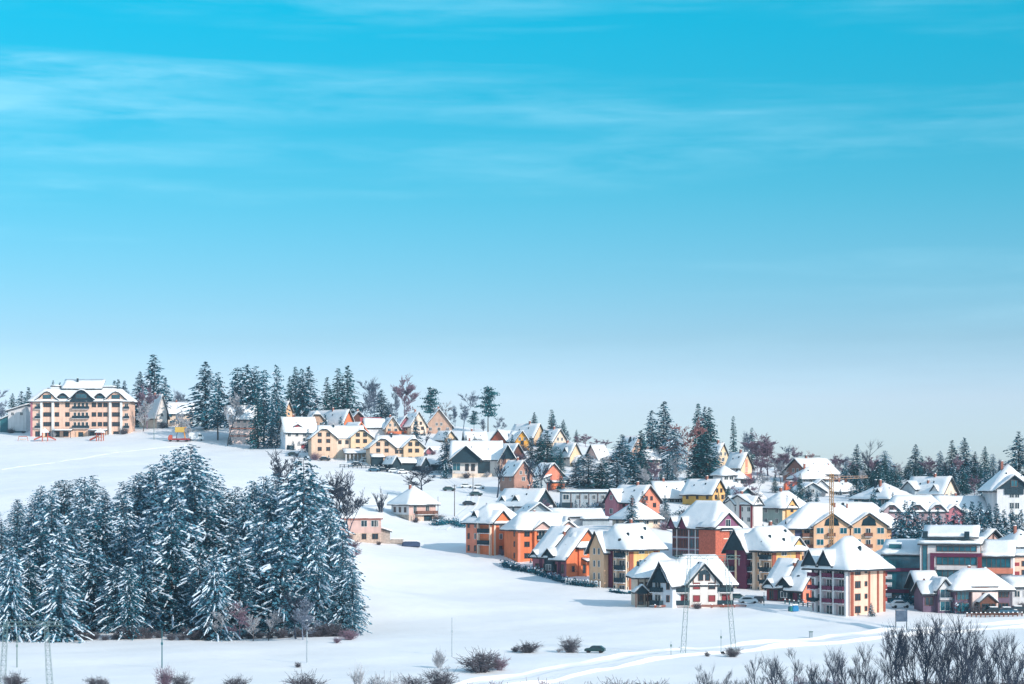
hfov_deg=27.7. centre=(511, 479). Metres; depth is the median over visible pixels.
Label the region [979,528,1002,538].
chalet
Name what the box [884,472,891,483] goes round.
fir tree
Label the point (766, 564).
balcony door
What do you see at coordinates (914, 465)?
fir tree
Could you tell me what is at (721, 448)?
house
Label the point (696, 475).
fir tree
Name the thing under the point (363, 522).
window
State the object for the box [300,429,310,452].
fir tree
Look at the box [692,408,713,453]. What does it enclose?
fir tree
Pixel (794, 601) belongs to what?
fence
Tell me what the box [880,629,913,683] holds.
leafless tree
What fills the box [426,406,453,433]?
house
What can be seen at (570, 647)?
bush
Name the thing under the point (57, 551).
fir tree
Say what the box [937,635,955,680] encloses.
leafless tree
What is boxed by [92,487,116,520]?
fir tree
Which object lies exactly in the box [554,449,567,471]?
fir tree
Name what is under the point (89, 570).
fir tree
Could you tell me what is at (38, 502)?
fir tree
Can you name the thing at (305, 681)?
bush
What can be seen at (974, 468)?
fir tree
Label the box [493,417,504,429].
leafless tree
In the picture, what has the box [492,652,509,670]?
bush
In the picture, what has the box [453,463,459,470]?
window
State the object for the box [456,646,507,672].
bush
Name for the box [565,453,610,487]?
fir tree
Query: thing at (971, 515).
young fir
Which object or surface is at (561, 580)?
hedge
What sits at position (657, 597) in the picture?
balcony door
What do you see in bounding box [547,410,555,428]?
fir tree
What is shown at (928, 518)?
young fir
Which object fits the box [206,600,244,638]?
leafless tree
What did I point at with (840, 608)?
window
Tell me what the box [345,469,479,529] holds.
path
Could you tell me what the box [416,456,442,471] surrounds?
garage
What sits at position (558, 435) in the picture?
house
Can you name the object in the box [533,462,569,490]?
house
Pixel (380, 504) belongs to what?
leafless tree
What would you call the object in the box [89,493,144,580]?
fir tree
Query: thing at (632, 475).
fir tree
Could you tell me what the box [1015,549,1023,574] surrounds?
house
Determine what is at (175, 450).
fir tree
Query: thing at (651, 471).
leafless tree
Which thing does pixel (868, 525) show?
apartment building
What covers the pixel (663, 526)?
garden shrub
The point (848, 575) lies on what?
apartment building
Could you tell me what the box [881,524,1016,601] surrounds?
office building
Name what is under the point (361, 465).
fence
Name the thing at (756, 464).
leafless tree
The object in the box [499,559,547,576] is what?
hedge
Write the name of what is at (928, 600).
window
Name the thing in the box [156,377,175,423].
fir tree
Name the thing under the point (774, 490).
fir tree
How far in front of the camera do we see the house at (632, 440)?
737.53 m
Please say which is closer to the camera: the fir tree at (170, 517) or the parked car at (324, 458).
the fir tree at (170, 517)
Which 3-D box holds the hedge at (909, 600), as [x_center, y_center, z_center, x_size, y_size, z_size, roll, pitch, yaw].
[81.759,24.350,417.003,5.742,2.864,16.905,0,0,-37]
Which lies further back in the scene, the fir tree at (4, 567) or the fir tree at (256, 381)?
the fir tree at (256, 381)
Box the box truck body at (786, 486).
[784,481,798,490]
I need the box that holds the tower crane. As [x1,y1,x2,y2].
[825,467,867,547]
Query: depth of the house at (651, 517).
543.43 m
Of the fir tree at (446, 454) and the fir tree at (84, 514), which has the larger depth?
the fir tree at (446, 454)
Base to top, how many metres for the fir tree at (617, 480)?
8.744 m
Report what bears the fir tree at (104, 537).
on the ground
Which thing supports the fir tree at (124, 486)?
on the ground
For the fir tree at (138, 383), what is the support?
on the ground
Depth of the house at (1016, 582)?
412.64 m
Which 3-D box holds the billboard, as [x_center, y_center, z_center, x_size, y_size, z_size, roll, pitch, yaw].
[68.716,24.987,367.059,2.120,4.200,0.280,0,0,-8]
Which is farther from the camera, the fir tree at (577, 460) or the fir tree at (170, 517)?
the fir tree at (577, 460)
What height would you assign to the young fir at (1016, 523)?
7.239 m
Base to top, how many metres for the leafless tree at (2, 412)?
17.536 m
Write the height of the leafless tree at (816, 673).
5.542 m
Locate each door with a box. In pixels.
[424,516,431,520]
[478,461,489,472]
[619,560,624,565]
[619,573,624,582]
[637,594,643,604]
[655,594,660,600]
[681,594,686,600]
[722,594,729,599]
[764,562,769,571]
[826,579,831,585]
[826,591,831,602]
[839,579,843,590]
[839,592,843,599]
[866,528,870,536]
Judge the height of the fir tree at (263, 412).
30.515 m
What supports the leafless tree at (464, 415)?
on the ground
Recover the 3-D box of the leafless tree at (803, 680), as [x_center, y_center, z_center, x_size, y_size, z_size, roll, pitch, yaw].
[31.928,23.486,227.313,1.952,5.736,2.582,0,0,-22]
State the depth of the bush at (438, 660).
294.77 m
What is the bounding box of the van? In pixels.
[188,432,203,440]
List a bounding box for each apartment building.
[460,502,516,555]
[499,510,578,561]
[585,518,668,589]
[666,500,748,564]
[721,521,808,590]
[777,502,897,559]
[801,536,895,615]
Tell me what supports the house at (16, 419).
on the ground
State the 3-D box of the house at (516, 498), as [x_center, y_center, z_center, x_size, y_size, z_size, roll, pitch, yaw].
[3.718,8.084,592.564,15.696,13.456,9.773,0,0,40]
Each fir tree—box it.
[0,499,32,561]
[0,500,32,541]
[0,519,20,579]
[0,540,38,616]
[0,547,39,642]
[0,550,29,634]
[6,393,16,414]
[10,509,48,583]
[10,526,84,622]
[14,391,25,406]
[17,559,51,633]
[20,486,59,554]
[22,387,31,403]
[22,491,77,597]
[22,528,93,632]
[24,489,52,529]
[27,555,96,642]
[41,513,100,615]
[42,480,81,551]
[43,480,71,531]
[61,499,93,577]
[61,541,126,631]
[62,477,108,567]
[62,479,83,534]
[68,502,134,590]
[70,512,134,620]
[73,475,112,531]
[87,566,145,633]
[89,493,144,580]
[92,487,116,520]
[92,491,116,547]
[98,513,145,616]
[102,561,152,640]
[106,545,187,632]
[110,475,157,560]
[112,481,127,531]
[116,476,147,533]
[120,510,169,619]
[122,381,129,393]
[123,472,155,543]
[125,475,170,555]
[131,372,145,425]
[133,455,182,518]
[134,354,172,426]
[136,473,196,593]
[139,464,157,530]
[140,521,208,633]
[142,489,223,623]
[151,453,192,513]
[154,443,229,547]
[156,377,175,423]
[160,449,188,530]
[168,547,228,633]
[170,463,232,589]
[176,362,228,428]
[177,505,240,622]
[180,456,234,519]
[186,498,240,576]
[187,547,245,641]
[197,545,275,637]
[200,372,228,439]
[204,492,248,552]
[206,475,237,518]
[208,528,254,621]
[217,368,252,428]
[220,493,268,585]
[226,486,249,527]
[227,364,262,426]
[228,480,273,578]
[229,483,266,568]
[229,509,284,617]
[237,476,278,533]
[237,512,297,632]
[240,366,271,438]
[240,515,321,635]
[243,392,268,448]
[248,489,292,573]
[252,370,279,446]
[254,478,281,522]
[257,474,291,513]
[260,396,278,447]
[266,365,290,444]
[267,484,312,573]
[267,510,306,614]
[269,455,347,597]
[271,400,287,446]
[272,480,350,571]
[273,480,333,621]
[282,376,299,416]
[282,470,311,524]
[284,518,339,625]
[285,367,307,415]
[291,369,316,416]
[292,532,339,633]
[293,508,365,626]
[295,366,322,415]
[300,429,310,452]
[303,521,371,624]
[308,479,351,568]
[317,377,335,409]
[321,573,363,634]
[323,368,351,413]
[323,524,370,625]
[331,562,371,635]
[334,365,365,416]
[367,389,397,418]
[410,417,425,441]
[435,432,451,472]
[523,436,536,463]
[528,430,564,465]
[530,412,537,422]
[530,434,548,464]
[530,473,542,487]
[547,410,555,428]
[553,469,566,491]
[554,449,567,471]
[560,420,569,441]
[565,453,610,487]
[568,462,582,482]
[573,458,582,474]
[581,458,615,488]
[600,434,641,474]
[605,463,633,488]
[618,452,649,484]
[621,495,640,522]
[624,445,632,470]
[632,430,656,468]
[634,458,658,484]
[640,410,664,464]
[640,491,648,506]
[645,401,686,461]
[655,429,692,472]
[658,495,673,521]
[659,455,673,480]
[667,470,675,480]
[679,404,707,466]
[681,434,722,481]
[683,445,707,479]
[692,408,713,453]
[692,466,699,478]
[702,407,719,464]
[710,450,723,478]
[728,416,737,452]
[748,428,756,468]
[770,475,778,492]
[787,482,796,494]
[794,474,808,498]
[802,485,816,502]
[840,464,851,481]
[847,462,857,483]
[848,444,865,472]
[848,471,862,495]
[853,463,863,482]
[854,477,864,493]
[858,465,871,482]
[862,467,872,484]
[862,475,869,490]
[864,473,873,489]
[869,461,887,481]
[869,468,885,488]
[874,451,895,476]
[881,456,888,477]
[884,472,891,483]
[888,468,894,484]
[890,467,902,488]
[902,444,925,473]
[903,461,912,479]
[903,462,923,479]
[904,469,911,481]
[914,463,922,475]
[931,461,944,475]
[933,451,946,471]
[941,440,960,474]
[941,462,951,475]
[950,463,960,485]
[951,437,979,472]
[956,468,971,494]
[957,465,969,491]
[965,465,971,476]
[965,474,972,493]
[966,461,977,477]
[969,451,979,471]
[969,472,976,492]
[970,464,978,477]
[975,467,983,489]
[976,467,987,495]
[979,472,989,495]
[980,446,992,476]
[988,454,998,472]
[1000,432,1023,475]
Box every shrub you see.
[25,627,45,639]
[65,629,85,638]
[73,629,91,640]
[88,631,101,639]
[101,634,110,639]
[110,631,119,639]
[114,624,143,638]
[118,427,128,433]
[125,623,152,638]
[142,630,154,638]
[154,629,165,637]
[156,421,169,427]
[166,633,177,639]
[175,631,187,639]
[179,624,203,639]
[195,629,212,639]
[243,629,258,638]
[254,631,265,637]
[263,632,273,638]
[269,626,291,638]
[287,626,308,636]
[303,628,317,636]
[308,623,328,636]
[309,452,321,459]
[317,620,342,636]
[329,627,351,636]
[431,514,446,521]
[461,471,471,478]
[515,453,524,459]
[595,500,604,508]
[656,521,667,529]
[692,603,702,609]
[749,489,762,498]
[968,604,985,614]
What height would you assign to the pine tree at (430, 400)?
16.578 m
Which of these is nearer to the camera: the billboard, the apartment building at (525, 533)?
the billboard
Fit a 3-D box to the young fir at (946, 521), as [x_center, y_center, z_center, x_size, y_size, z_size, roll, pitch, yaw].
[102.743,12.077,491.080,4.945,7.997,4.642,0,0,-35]
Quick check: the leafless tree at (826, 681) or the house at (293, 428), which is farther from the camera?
the house at (293, 428)
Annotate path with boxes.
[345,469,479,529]
[453,647,720,683]
[733,602,918,630]
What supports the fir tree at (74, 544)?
on the ground
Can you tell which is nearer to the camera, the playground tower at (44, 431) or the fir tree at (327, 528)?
the fir tree at (327, 528)
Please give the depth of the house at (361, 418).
804.08 m
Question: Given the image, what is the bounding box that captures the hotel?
[27,378,137,437]
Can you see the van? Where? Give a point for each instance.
(195, 435)
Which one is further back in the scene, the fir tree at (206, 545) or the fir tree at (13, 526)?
the fir tree at (13, 526)
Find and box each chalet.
[626,552,738,607]
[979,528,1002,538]
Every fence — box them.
[340,464,388,468]
[565,578,600,587]
[654,604,746,607]
[784,599,811,606]
[966,612,1022,616]
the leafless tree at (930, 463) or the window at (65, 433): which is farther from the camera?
the window at (65, 433)
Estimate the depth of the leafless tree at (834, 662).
261.82 m
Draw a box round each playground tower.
[34,429,55,440]
[89,428,104,440]
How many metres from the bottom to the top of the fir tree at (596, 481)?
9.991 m
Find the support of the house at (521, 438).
on the ground
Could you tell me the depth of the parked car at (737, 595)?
438.24 m
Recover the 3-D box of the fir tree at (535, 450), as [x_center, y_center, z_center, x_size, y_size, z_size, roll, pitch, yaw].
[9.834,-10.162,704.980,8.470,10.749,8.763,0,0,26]
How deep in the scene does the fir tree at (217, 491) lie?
447.49 m
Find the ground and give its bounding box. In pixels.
[0,425,1023,683]
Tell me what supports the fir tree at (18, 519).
on the ground
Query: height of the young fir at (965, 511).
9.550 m
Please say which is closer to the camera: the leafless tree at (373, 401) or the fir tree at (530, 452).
the fir tree at (530, 452)
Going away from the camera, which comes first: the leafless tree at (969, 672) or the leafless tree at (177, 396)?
the leafless tree at (969, 672)
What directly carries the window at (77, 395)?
in the hotel
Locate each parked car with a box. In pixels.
[319,456,330,460]
[351,461,362,465]
[368,467,379,471]
[378,467,388,471]
[388,468,396,472]
[396,469,407,473]
[442,486,455,490]
[460,483,471,487]
[462,500,475,504]
[469,491,482,495]
[473,484,484,488]
[584,645,605,652]
[732,592,744,599]
[738,596,757,602]
[754,596,764,602]
[889,600,910,607]
[984,606,999,612]
[999,606,1018,614]
[1011,605,1023,612]
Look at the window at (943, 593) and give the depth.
405.68 m
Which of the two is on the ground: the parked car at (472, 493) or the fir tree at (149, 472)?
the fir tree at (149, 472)
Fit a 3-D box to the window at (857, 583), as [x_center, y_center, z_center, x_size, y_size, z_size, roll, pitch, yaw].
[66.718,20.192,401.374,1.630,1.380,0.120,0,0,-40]
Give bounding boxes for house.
[0,403,29,432]
[136,392,169,427]
[166,400,194,425]
[226,405,256,443]
[266,401,295,435]
[277,414,316,449]
[306,424,373,460]
[307,407,354,424]
[309,410,326,424]
[339,505,391,543]
[345,422,369,433]
[352,409,364,421]
[360,417,381,421]
[362,414,401,435]
[363,433,425,466]
[387,484,440,521]
[397,416,408,433]
[403,409,428,434]
[424,445,443,454]
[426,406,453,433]
[432,430,458,441]
[449,437,515,477]
[462,428,487,440]
[490,429,524,442]
[496,485,556,511]
[497,457,551,490]
[503,443,526,457]
[511,421,543,445]
[512,501,608,525]
[514,430,529,448]
[528,525,592,576]
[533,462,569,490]
[536,426,567,446]
[549,440,585,466]
[559,489,608,507]
[585,444,610,460]
[602,481,662,516]
[607,497,664,527]
[616,435,645,454]
[638,446,661,466]
[650,478,684,501]
[679,475,727,504]
[704,440,728,472]
[710,465,752,489]
[722,490,764,527]
[725,449,754,478]
[729,487,765,498]
[761,558,811,602]
[762,487,805,524]
[780,455,839,481]
[786,463,830,482]
[791,479,842,496]
[832,477,860,494]
[849,479,912,507]
[880,495,948,531]
[900,473,959,495]
[904,570,937,599]
[910,565,1015,613]
[933,492,987,524]
[977,461,1023,525]
[999,525,1023,548]
[1000,575,1023,606]
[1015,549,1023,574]
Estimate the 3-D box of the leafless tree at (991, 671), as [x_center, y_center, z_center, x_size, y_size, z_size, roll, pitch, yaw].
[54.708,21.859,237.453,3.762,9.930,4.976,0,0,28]
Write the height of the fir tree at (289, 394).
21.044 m
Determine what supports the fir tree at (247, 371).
on the ground
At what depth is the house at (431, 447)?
737.63 m
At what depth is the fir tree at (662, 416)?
714.39 m
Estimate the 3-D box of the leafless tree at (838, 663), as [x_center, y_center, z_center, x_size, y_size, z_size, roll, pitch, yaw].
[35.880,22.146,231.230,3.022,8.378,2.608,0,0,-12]
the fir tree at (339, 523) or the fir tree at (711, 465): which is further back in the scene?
the fir tree at (711, 465)
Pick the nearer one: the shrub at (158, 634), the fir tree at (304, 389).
the shrub at (158, 634)
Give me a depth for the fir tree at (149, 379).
867.37 m
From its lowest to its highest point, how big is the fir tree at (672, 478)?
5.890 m
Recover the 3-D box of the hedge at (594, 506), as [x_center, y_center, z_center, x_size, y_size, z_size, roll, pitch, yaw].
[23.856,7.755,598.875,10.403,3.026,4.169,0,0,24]
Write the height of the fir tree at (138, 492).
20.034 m
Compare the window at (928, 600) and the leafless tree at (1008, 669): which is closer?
the leafless tree at (1008, 669)
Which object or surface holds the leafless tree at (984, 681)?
on the ground
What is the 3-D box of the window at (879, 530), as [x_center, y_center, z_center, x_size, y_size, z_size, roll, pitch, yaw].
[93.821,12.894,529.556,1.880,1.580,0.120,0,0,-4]
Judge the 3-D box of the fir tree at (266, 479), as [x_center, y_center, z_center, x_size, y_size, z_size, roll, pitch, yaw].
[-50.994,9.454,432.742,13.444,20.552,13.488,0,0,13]
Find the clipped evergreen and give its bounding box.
[440,459,450,478]
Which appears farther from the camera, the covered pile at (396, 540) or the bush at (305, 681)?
the covered pile at (396, 540)
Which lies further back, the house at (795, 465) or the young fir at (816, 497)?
the house at (795, 465)
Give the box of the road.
[679,619,1023,652]
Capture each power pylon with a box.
[0,622,62,683]
[675,555,739,652]
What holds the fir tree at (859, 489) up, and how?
on the ground
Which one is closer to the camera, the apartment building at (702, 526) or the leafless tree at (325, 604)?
the leafless tree at (325, 604)
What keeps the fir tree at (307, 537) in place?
on the ground
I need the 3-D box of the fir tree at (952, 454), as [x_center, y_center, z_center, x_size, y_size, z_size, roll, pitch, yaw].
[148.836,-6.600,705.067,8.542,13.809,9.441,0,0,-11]
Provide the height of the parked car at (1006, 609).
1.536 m
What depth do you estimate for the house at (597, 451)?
718.06 m
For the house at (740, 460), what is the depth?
674.25 m
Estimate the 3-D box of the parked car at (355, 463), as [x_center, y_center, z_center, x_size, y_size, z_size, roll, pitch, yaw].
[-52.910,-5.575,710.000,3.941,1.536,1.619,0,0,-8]
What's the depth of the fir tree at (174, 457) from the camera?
431.58 m
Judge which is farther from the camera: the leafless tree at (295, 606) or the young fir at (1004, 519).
the young fir at (1004, 519)
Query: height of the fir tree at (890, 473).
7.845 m
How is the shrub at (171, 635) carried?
on the ground
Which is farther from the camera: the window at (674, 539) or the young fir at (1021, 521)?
the window at (674, 539)
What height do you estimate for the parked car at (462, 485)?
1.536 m
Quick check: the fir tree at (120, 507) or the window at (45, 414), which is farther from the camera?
the window at (45, 414)
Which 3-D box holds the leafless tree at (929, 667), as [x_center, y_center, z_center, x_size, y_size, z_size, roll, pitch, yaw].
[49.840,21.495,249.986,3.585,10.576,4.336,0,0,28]
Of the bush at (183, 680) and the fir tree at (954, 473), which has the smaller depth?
the bush at (183, 680)
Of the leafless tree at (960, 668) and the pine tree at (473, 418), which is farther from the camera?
the pine tree at (473, 418)
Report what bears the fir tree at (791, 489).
on the ground
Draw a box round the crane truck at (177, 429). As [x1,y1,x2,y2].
[168,427,189,441]
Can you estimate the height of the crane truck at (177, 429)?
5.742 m
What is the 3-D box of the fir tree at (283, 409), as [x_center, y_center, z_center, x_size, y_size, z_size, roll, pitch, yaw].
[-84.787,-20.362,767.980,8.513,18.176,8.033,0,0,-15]
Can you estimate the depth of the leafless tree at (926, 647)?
246.86 m
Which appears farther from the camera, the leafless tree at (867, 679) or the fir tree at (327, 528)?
the fir tree at (327, 528)
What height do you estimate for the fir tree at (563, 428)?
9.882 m
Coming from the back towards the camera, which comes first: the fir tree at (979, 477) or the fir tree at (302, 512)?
the fir tree at (979, 477)
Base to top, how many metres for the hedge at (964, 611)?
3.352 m
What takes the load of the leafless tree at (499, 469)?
on the ground
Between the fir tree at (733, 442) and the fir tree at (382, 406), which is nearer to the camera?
the fir tree at (733, 442)
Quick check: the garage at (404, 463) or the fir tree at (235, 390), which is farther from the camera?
the fir tree at (235, 390)
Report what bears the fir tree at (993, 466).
on the ground
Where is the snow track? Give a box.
[0,446,180,469]
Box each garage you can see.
[382,455,417,470]
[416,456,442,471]
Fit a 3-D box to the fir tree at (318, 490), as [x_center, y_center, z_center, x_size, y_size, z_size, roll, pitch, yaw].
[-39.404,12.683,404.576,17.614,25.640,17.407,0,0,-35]
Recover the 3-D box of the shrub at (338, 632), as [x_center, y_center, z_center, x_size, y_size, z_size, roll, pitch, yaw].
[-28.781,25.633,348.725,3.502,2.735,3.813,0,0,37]
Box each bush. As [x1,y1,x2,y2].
[0,671,27,683]
[84,675,100,683]
[95,677,109,683]
[153,665,175,683]
[168,670,195,683]
[221,674,251,683]
[281,668,328,683]
[338,629,361,639]
[346,667,367,683]
[360,672,393,683]
[387,671,420,683]
[395,673,429,683]
[421,667,459,683]
[432,647,447,667]
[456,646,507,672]
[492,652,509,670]
[509,678,559,683]
[514,641,544,652]
[557,634,583,652]
[599,676,635,683]
[636,678,667,683]
[722,646,743,656]
[886,670,959,683]
[926,675,994,683]
[985,670,1023,683]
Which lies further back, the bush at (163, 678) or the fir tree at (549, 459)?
the fir tree at (549, 459)
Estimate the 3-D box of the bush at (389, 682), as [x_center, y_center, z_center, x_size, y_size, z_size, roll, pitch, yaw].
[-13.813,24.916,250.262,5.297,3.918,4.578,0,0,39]
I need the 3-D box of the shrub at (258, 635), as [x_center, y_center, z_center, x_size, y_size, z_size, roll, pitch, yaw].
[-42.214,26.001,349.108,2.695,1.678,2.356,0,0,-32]
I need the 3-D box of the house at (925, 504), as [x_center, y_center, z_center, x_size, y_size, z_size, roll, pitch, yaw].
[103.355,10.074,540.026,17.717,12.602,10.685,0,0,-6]
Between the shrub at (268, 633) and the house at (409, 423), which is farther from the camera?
the house at (409, 423)
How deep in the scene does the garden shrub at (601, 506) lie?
601.70 m
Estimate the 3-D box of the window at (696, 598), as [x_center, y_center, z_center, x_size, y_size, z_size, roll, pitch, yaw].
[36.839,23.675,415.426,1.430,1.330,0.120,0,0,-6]
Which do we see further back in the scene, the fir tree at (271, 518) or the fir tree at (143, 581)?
the fir tree at (271, 518)
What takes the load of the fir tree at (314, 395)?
on the ground
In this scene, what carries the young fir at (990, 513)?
on the ground
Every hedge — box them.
[429,516,450,525]
[447,517,465,527]
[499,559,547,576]
[543,572,598,587]
[580,502,604,510]
[608,589,630,593]
[672,505,688,515]
[887,593,913,605]
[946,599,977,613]
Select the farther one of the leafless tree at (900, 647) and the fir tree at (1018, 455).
the fir tree at (1018, 455)
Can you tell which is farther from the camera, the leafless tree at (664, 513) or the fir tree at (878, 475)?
the fir tree at (878, 475)
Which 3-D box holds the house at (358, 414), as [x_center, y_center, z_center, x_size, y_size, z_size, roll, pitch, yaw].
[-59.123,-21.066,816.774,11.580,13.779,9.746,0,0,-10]
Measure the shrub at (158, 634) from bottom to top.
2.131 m
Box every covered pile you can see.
[390,538,404,543]
[402,540,419,546]
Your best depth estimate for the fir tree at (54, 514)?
404.30 m
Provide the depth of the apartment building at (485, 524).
517.64 m
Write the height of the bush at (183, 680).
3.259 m
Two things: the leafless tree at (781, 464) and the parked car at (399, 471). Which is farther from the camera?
the parked car at (399, 471)
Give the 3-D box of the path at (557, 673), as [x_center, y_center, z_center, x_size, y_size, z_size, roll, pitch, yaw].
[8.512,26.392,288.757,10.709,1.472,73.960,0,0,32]
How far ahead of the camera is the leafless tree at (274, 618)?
342.57 m
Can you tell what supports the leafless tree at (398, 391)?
on the ground
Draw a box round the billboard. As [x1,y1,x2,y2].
[895,610,906,630]
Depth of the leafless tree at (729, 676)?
252.70 m
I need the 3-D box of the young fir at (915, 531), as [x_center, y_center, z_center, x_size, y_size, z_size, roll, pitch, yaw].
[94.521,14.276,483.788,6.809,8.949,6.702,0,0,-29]
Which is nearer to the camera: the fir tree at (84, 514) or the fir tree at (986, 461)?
the fir tree at (84, 514)
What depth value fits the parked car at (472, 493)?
637.26 m
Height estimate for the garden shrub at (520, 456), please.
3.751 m
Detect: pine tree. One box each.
[419,387,442,412]
[467,410,479,424]
[468,386,499,431]
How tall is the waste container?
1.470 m
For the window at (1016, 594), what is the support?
in the house at (1016, 582)
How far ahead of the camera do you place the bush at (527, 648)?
318.50 m
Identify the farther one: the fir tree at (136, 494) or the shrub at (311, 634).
the fir tree at (136, 494)
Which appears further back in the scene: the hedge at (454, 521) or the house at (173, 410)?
the house at (173, 410)
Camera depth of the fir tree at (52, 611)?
345.16 m
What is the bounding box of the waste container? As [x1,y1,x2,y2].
[791,604,798,611]
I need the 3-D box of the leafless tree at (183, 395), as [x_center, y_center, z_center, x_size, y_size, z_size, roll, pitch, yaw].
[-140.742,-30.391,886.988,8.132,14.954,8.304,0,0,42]
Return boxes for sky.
[0,0,1023,474]
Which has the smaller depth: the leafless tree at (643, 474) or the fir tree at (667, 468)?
the leafless tree at (643, 474)
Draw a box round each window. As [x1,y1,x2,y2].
[35,431,39,436]
[43,395,50,398]
[43,403,50,406]
[43,412,50,416]
[43,422,50,425]
[63,431,68,436]
[76,394,86,397]
[111,395,119,398]
[112,403,119,406]
[112,412,119,416]
[112,422,119,425]
[361,520,366,526]
[371,520,376,526]
[372,533,377,538]
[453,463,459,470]
[524,531,529,536]
[524,542,529,546]
[524,553,529,558]
[546,564,550,569]
[563,494,568,499]
[673,538,675,547]
[677,529,682,535]
[677,538,682,547]
[677,550,682,557]
[683,529,687,535]
[683,539,687,547]
[690,530,696,535]
[690,539,696,547]
[693,595,699,601]
[698,574,702,580]
[699,570,708,574]
[705,574,709,580]
[708,595,714,601]
[726,519,730,526]
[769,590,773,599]
[780,591,786,597]
[817,528,823,533]
[817,539,823,544]
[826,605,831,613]
[838,605,843,615]
[840,528,846,533]
[854,528,860,533]
[855,581,860,587]
[855,593,860,600]
[855,606,860,612]
[877,528,883,533]
[877,539,883,544]
[925,597,932,605]
[940,588,949,596]
[940,601,949,610]
[957,592,969,599]
[957,603,969,611]
[998,592,1008,597]
[998,603,1008,607]
[1009,502,1013,508]
[1011,480,1017,486]
[1014,591,1019,596]
[1015,502,1019,508]
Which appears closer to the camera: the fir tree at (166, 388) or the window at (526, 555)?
the window at (526, 555)
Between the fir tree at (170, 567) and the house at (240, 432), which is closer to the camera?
the fir tree at (170, 567)
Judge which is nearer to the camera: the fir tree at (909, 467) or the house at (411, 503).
the house at (411, 503)
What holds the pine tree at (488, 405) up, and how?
on the ground
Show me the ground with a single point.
(432, 591)
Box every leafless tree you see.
[0,390,7,417]
[133,399,154,430]
[135,382,160,428]
[172,390,185,401]
[172,409,189,437]
[174,393,186,400]
[175,416,192,440]
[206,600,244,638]
[223,385,248,445]
[224,602,253,639]
[243,613,259,640]
[266,448,301,499]
[266,607,282,640]
[279,592,309,638]
[290,597,321,639]
[313,472,345,516]
[321,593,349,625]
[325,469,353,520]
[332,472,369,536]
[346,537,361,558]
[355,377,380,414]
[360,380,382,416]
[371,488,387,512]
[390,373,419,415]
[390,393,399,417]
[402,464,435,489]
[429,402,452,417]
[449,406,456,425]
[458,390,478,428]
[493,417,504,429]
[494,453,506,497]
[523,458,536,487]
[536,461,553,487]
[542,498,551,507]
[544,476,552,491]
[578,434,592,445]
[638,465,649,483]
[644,457,660,475]
[647,463,661,480]
[658,505,669,520]
[660,418,708,469]
[661,456,677,475]
[671,463,681,480]
[696,663,704,683]
[700,666,724,683]
[723,670,732,683]
[726,487,739,496]
[738,432,777,470]
[740,431,758,452]
[742,472,758,489]
[745,653,765,683]
[751,441,786,475]
[752,456,766,478]
[755,472,770,490]
[759,655,787,683]
[761,453,790,476]
[765,654,794,683]
[768,456,788,483]
[771,453,790,470]
[781,446,793,465]
[784,643,804,679]
[785,473,799,486]
[786,447,802,461]
[799,673,812,683]
[805,661,817,683]
[809,664,825,683]
[817,669,831,683]
[823,645,847,682]
[825,653,848,682]
[830,454,847,470]
[830,648,839,679]
[834,666,852,683]
[839,459,857,472]
[841,456,849,468]
[847,648,865,683]
[848,654,867,683]
[857,468,867,480]
[858,643,873,683]
[861,440,881,467]
[862,455,880,470]
[862,667,876,683]
[869,460,877,469]
[869,667,886,683]
[870,634,902,683]
[877,645,896,683]
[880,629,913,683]
[883,623,907,683]
[885,622,911,683]
[890,621,910,679]
[893,461,903,473]
[899,622,928,683]
[904,616,934,683]
[905,614,943,683]
[912,623,939,682]
[918,456,936,474]
[925,606,981,683]
[925,615,962,683]
[929,616,952,680]
[935,609,966,683]
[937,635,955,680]
[943,627,985,683]
[946,642,976,683]
[950,454,964,470]
[952,634,996,683]
[960,639,989,683]
[961,621,986,683]
[967,474,981,494]
[972,634,1006,683]
[972,642,996,683]
[984,635,1023,683]
[990,645,1010,681]
[991,629,1010,683]
[998,629,1020,677]
[1001,643,1023,683]
[1016,651,1023,682]
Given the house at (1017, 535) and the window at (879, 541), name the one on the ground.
the house at (1017, 535)
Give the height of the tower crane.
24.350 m
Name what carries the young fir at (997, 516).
on the ground
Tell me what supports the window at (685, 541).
in the apartment building at (702, 526)
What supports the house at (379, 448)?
on the ground
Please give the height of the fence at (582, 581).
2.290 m
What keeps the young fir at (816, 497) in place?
on the ground
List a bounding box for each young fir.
[321,414,328,424]
[813,491,819,501]
[867,604,875,616]
[871,488,879,504]
[888,508,904,538]
[892,520,909,538]
[896,500,915,538]
[905,501,921,536]
[911,522,921,538]
[916,513,926,536]
[925,509,934,524]
[933,508,943,524]
[943,514,949,524]
[950,507,960,524]
[958,503,971,524]
[965,501,977,524]
[973,501,989,527]
[980,517,991,532]
[985,503,995,528]
[991,503,1000,530]
[995,520,1005,535]
[997,509,1010,536]
[1006,510,1015,533]
[1008,518,1019,533]
[1017,509,1023,530]
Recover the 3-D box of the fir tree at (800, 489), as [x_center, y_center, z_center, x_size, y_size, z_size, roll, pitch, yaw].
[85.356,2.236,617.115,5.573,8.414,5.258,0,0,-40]
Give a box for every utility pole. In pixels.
[16,642,17,666]
[161,642,162,667]
[306,636,307,662]
[454,484,454,515]
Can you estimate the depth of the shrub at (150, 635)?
348.71 m
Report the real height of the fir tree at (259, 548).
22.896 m
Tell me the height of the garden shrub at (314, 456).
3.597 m
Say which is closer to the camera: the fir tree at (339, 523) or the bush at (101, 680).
the bush at (101, 680)
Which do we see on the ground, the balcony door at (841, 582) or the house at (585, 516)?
the house at (585, 516)
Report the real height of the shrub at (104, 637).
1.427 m
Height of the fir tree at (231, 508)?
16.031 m
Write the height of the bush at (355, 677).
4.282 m

